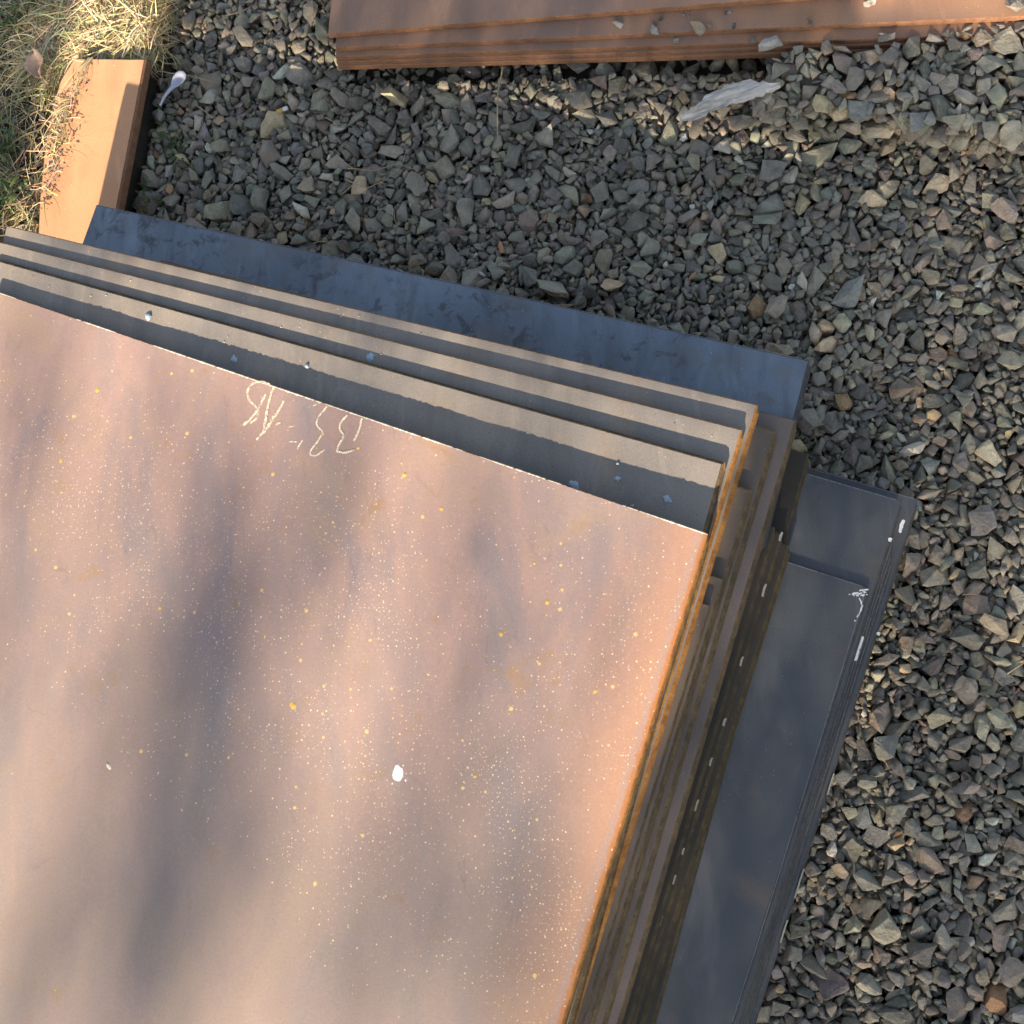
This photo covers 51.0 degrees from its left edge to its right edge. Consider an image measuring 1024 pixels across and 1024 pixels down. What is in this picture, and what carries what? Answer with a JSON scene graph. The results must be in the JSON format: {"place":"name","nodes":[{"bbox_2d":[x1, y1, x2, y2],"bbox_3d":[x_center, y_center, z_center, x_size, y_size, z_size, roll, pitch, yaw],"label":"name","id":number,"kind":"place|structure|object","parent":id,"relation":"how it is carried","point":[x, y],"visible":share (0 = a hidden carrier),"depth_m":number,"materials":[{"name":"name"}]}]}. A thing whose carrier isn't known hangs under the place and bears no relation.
{"place":"outdoors","nodes":[
{"label":"outdoors","id":0,"kind":"place"},
{"bbox_2d":[225,5,252,15],"bbox_3d":[-0.512,-0.942,2.020,0.057,0.003,0.005,-16,77,6],"label":"grass stalk","id":1,"kind":"object","parent":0,"point":[238,12],"depth_m":2.02,"materials":[{"name":"plant"}]},
{"bbox_2d":[223,143,257,194],"bbox_3d":[-0.488,-0.624,1.955,0.014,0.004,0.119,30,86,14],"label":"grass stalk","id":2,"kind":"object","parent":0,"point":[241,174],"depth_m":1.95,"materials":[{"name":"plant"}]},
{"bbox_2d":[0,0,1023,1023],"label":"ground","id":3,"kind":"structure","parent":0,"point":[852,228],"depth_m":1.77,"materials":[{"name":"gravel"},{"name":"grey gravel"}]},
{"bbox_2d":[0,0,194,242],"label":"soil bank","id":4,"kind":"structure","parent":3,"relation":"on","point":[144,138],"depth_m":2.05,"materials":[{"name":"beige plant"}]},
{"bbox_2d":[24,46,43,77],"bbox_3d":[-0.900,-0.848,2.027,0.037,0.024,0.056,-20,82,14],"label":"dead leaf","id":5,"kind":"object","parent":4,"relation":"on","point":[33,66],"visible":1,"depth_m":2.03,"materials":[{"name":"brown plant"}]},
{"bbox_2d":[39,59,151,243],"bbox_3d":[-0.791,-0.628,1.988,0.175,0.026,0.453,5,80,10],"label":"steel plate","id":6,"kind":"object","parent":4,"relation":"on","point":[114,96],"visible":0.61,"depth_m":1.98,"materials":[{"name":"orange metal"}]},
{"bbox_2d":[28,52,97,226],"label":"dry grass","id":7,"kind":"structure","parent":6,"relation":"on","point":[67,103],"depth_m":1.99,"materials":[{"name":"beige plant"}]},
{"bbox_2d":[0,0,194,221],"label":"weeds","id":8,"kind":"object","parent":4,"relation":"on","point":[4,184],"visible":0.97,"depth_m":2.02,"materials":[{"name":"green plant"}]},
{"bbox_2d":[159,71,185,105],"bbox_3d":[-0.631,-0.786,1.993,0.025,0.012,0.078,33,86,14],"label":"plastic spoon","id":9,"kind":"object","parent":3,"relation":"on","point":[178,78],"visible":1,"depth_m":1.99,"materials":[{"name":"grey plastic"}]},
{"bbox_2d":[158,71,212,81],"bbox_3d":[-0.612,-0.818,2.013,0.122,0.004,0.005,15,82,12],"label":"grass stalk","id":10,"kind":"object","parent":3,"relation":"on","point":[186,75],"depth_m":2.01,"materials":[{"name":"plant"}]},
{"bbox_2d":[276,106,287,113],"bbox_3d":[-0.426,-0.746,1.992,0.023,0.008,0.008,-19,77,5],"label":"cigarette butt","id":11,"kind":"object","parent":3,"relation":"on","point":[282,109],"visible":1,"depth_m":1.99,"materials":[{"name":"paper"}]},
{"bbox_2d":[340,179,382,197],"bbox_3d":[-0.263,-0.575,1.907,0.086,0.004,0.033,7,81,11],"label":"root","id":12,"kind":"object","parent":3,"relation":"on","point":[364,186],"visible":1,"depth_m":1.91,"materials":[{"name":"plant"}]},
{"bbox_2d":[345,151,405,188],"bbox_3d":[-0.236,-0.603,1.907,0.123,0.004,0.037,-25,76,4],"label":"root","id":13,"kind":"object","parent":3,"relation":"on","point":[379,182],"visible":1,"depth_m":1.91,"materials":[{"name":"plant"}]},
{"bbox_2d":[347,163,417,170],"bbox_3d":[-0.230,-0.613,1.909,0.130,0.004,0.016,3,80,10],"label":"root","id":14,"kind":"object","parent":3,"relation":"on","point":[379,169],"visible":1,"depth_m":1.91,"materials":[{"name":"plant"}]},
{"bbox_2d":[497,66,502,147],"bbox_3d":[-0.024,-0.712,1.892,0.009,0.010,0.159,2,80,10],"label":"twig","id":15,"kind":"object","parent":3,"relation":"on","point":[497,102],"visible":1,"depth_m":1.90,"materials":[{"name":"wood"}]},
{"bbox_2d":[338,44,1021,69],"bbox_3d":[0.429,-1.117,1.887,1.539,0.012,0.700,3,80,10],"label":"steel plate","id":16,"kind":"object","parent":3,"relation":"on","point":[742,55],"visible":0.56,"depth_m":1.87,"materials":[{"name":"brown metal"}]},
{"bbox_2d":[336,38,1023,64],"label":"steel plate","id":17,"kind":"object","parent":16,"relation":"on","point":[610,53],"visible":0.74,"depth_m":1.85,"materials":[{"name":"brown metal"}]},
{"bbox_2d":[336,21,1023,59],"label":"steel plate","id":18,"kind":"object","parent":17,"relation":"on","point":[849,35],"visible":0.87,"depth_m":1.82,"materials":[{"name":"brown metal"}]},
{"bbox_2d":[336,0,1023,50],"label":"steel plate","id":19,"kind":"object","parent":18,"relation":"on","point":[818,14],"visible":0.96,"depth_m":1.80,"materials":[{"name":"brown metal"}]},
{"bbox_2d":[328,0,808,37],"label":"steel plate","id":20,"kind":"object","parent":19,"relation":"on","point":[349,18],"visible":1,"depth_m":1.86,"materials":[{"name":"brown metal"}]},
{"bbox_2d":[612,20,622,28],"bbox_3d":[0.178,-0.830,1.826,0.019,0.011,0.011,37,43,14],"label":"pebble","id":21,"kind":"object","parent":19,"relation":"on","point":[618,24],"visible":1,"depth_m":1.82,"materials":[{"name":"stone"}]},
{"bbox_2d":[650,24,658,34],"bbox_3d":[0.241,-0.813,1.813,0.020,0.010,0.014,38,92,26],"label":"pebble","id":22,"kind":"object","parent":19,"relation":"on","point":[653,29],"visible":1,"depth_m":1.81,"materials":[{"name":"stone"}]},
{"bbox_2d":[690,21,704,35],"bbox_3d":[0.313,-0.813,1.798,0.018,0.014,0.028,-31,76,3],"label":"pebble","id":23,"kind":"object","parent":19,"relation":"on","point":[698,28],"visible":1,"depth_m":1.80,"materials":[{"name":"stone"}]},
{"bbox_2d":[863,0,875,6],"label":"pebble","id":24,"kind":"object","parent":19,"relation":"on","point":[868,3],"visible":1,"depth_m":1.75,"materials":[{"name":"stone"}]},
{"bbox_2d":[1005,0,1023,11],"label":"pebble","id":25,"kind":"object","parent":19,"relation":"on","point":[1016,5],"visible":1,"depth_m":1.71,"materials":[{"name":"stone"}]},
{"bbox_2d":[748,38,755,42],"bbox_3d":[0.400,-0.786,1.792,0.015,0.011,0.021,-30,50,0],"label":"pebble","id":26,"kind":"object","parent":18,"relation":"on","point":[752,40],"visible":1,"depth_m":1.79,"materials":[{"name":"stone"}]},
{"bbox_2d":[758,35,782,51],"bbox_3d":[0.428,-0.779,1.782,0.041,0.022,0.021,-16,77,6],"label":"pebble","id":27,"kind":"object","parent":18,"relation":"on","point":[767,44],"visible":1,"depth_m":1.78,"materials":[{"name":"stone"}]},
{"bbox_2d":[878,32,894,41],"bbox_3d":[0.612,-0.774,1.752,0.025,0.018,0.011,8,81,11],"label":"pebble","id":28,"kind":"object","parent":18,"relation":"on","point":[886,37],"visible":1,"depth_m":1.75,"materials":[{"name":"stone"}]},
{"bbox_2d":[680,79,779,121],"bbox_3d":[0.355,-0.685,1.769,0.169,0.017,0.040,-17,77,6],"label":"wood splinter","id":29,"kind":"object","parent":3,"relation":"on","point":[738,92],"visible":1,"depth_m":1.76,"materials":[{"name":"grey wood"}]},
{"bbox_2d":[742,108,761,128],"bbox_3d":[0.403,-0.656,1.795,0.036,0.037,0.006,-25,76,4],"label":"twig","id":30,"kind":"object","parent":3,"relation":"on","point":[753,121],"visible":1,"depth_m":1.80,"materials":[{"name":"wood"}]},
{"bbox_2d":[749,467,917,1023],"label":"steel plate","id":31,"kind":"object","parent":3,"relation":"on","point":[907,512],"visible":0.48,"depth_m":1.61,"materials":[{"name":"grey metal"}]},
{"bbox_2d":[746,563,890,1023],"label":"steel plate","id":32,"kind":"object","parent":31,"relation":"on","point":[820,791],"visible":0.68,"depth_m":1.58,"materials":[{"name":"grey metal"}]},
{"bbox_2d":[744,554,890,1023],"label":"steel plate","id":33,"kind":"object","parent":32,"relation":"on","point":[820,781],"visible":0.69,"depth_m":1.58,"materials":[{"name":"grey metal"}]},
{"bbox_2d":[741,541,891,1023],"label":"steel plate","id":34,"kind":"object","parent":33,"relation":"on","point":[817,783],"visible":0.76,"depth_m":1.57,"materials":[{"name":"grey metal"}]},
{"bbox_2d":[751,520,904,988],"bbox_3d":[-0.037,0.549,1.617,0.839,0.009,1.423,18,83,12],"label":"steel plate","id":35,"kind":"object","parent":34,"relation":"on","point":[901,524],"visible":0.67,"depth_m":1.61,"materials":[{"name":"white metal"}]},
{"bbox_2d":[734,473,900,1023],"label":"steel plate","id":36,"kind":"object","parent":35,"relation":"on","point":[842,531],"visible":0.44,"depth_m":1.61,"materials":[{"name":"grey metal"}]},
{"bbox_2d":[656,562,868,1023],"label":"steel plate","id":37,"kind":"object","parent":36,"relation":"on","point":[802,662],"visible":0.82,"depth_m":1.56,"materials":[{"name":"grey metal"}]},
{"bbox_2d":[646,449,808,1023],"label":"steel plate","id":38,"kind":"object","parent":37,"relation":"on","point":[791,488],"visible":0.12,"depth_m":1.61,"materials":[{"name":"metal"}]},
{"bbox_2d":[636,543,789,1023],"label":"steel plate","id":39,"kind":"object","parent":38,"relation":"on","point":[743,686],"visible":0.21,"depth_m":1.55,"materials":[{"name":"brown metal"}]},
{"bbox_2d":[631,531,782,1023],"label":"steel plate","id":40,"kind":"object","parent":39,"relation":"on","point":[767,576],"visible":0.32,"depth_m":1.55,"materials":[{"name":"brown metal"}]},
{"bbox_2d":[622,526,774,1023],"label":"steel plate","id":41,"kind":"object","parent":40,"relation":"on","point":[703,761],"visible":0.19,"depth_m":1.54,"materials":[{"name":"brown metal"}]},
{"bbox_2d":[83,205,810,550],"bbox_3d":[-0.176,-0.236,1.718,1.238,0.013,0.300,15,82,12],"label":"steel plate","id":42,"kind":"object","parent":41,"relation":"on","point":[771,383],"visible":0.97,"depth_m":1.71,"materials":[{"name":"grey metal"}]},
{"bbox_2d":[160,260,795,1023],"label":"steel plate","id":43,"kind":"object","parent":42,"relation":"on","point":[784,428],"visible":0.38,"depth_m":1.53,"materials":[{"name":"metal"}]},
{"bbox_2d":[595,425,776,1023],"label":"steel plate","id":44,"kind":"object","parent":43,"relation":"on","point":[758,460],"visible":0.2,"depth_m":1.51,"materials":[{"name":"brown metal"}]},
{"bbox_2d":[591,486,751,1023],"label":"steel plate","id":45,"kind":"object","parent":44,"relation":"on","point":[732,532],"visible":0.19,"depth_m":1.53,"materials":[{"name":"brown metal"}]},
{"bbox_2d":[584,575,722,1023],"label":"steel plate","id":46,"kind":"object","parent":45,"relation":"on","point":[713,591],"visible":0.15,"depth_m":1.47,"materials":[{"name":"brown metal"}]},
{"bbox_2d":[576,603,709,1023],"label":"steel plate","id":47,"kind":"object","parent":46,"relation":"on","point":[666,736],"visible":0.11,"depth_m":1.46,"materials":[{"name":"brown metal"}]},
{"bbox_2d":[3,226,758,1023],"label":"steel plate","id":48,"kind":"object","parent":47,"relation":"on","point":[737,414],"visible":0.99,"depth_m":1.59,"materials":[{"name":"metal"}]},
{"bbox_2d":[0,242,742,787],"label":"steel plate","id":49,"kind":"object","parent":48,"relation":"on","point":[712,440],"visible":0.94,"depth_m":1.59,"materials":[{"name":"grey metal"}]},
{"bbox_2d":[0,260,725,1023],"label":"steel plate","id":50,"kind":"object","parent":49,"relation":"on","point":[672,484],"visible":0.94,"depth_m":1.57,"materials":[{"name":"grey metal"}]},
{"bbox_2d":[565,542,707,1023],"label":"steel plate","id":51,"kind":"object","parent":50,"relation":"on","point":[664,692],"visible":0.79,"depth_m":1.41,"materials":[{"name":"brown metal"}]},
{"bbox_2d":[0,293,707,1023],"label":"steel plate","id":52,"kind":"object","parent":51,"relation":"on","point":[312,711],"visible":1,"depth_m":1.49,"materials":[{"name":"beige metal"}]}
]}

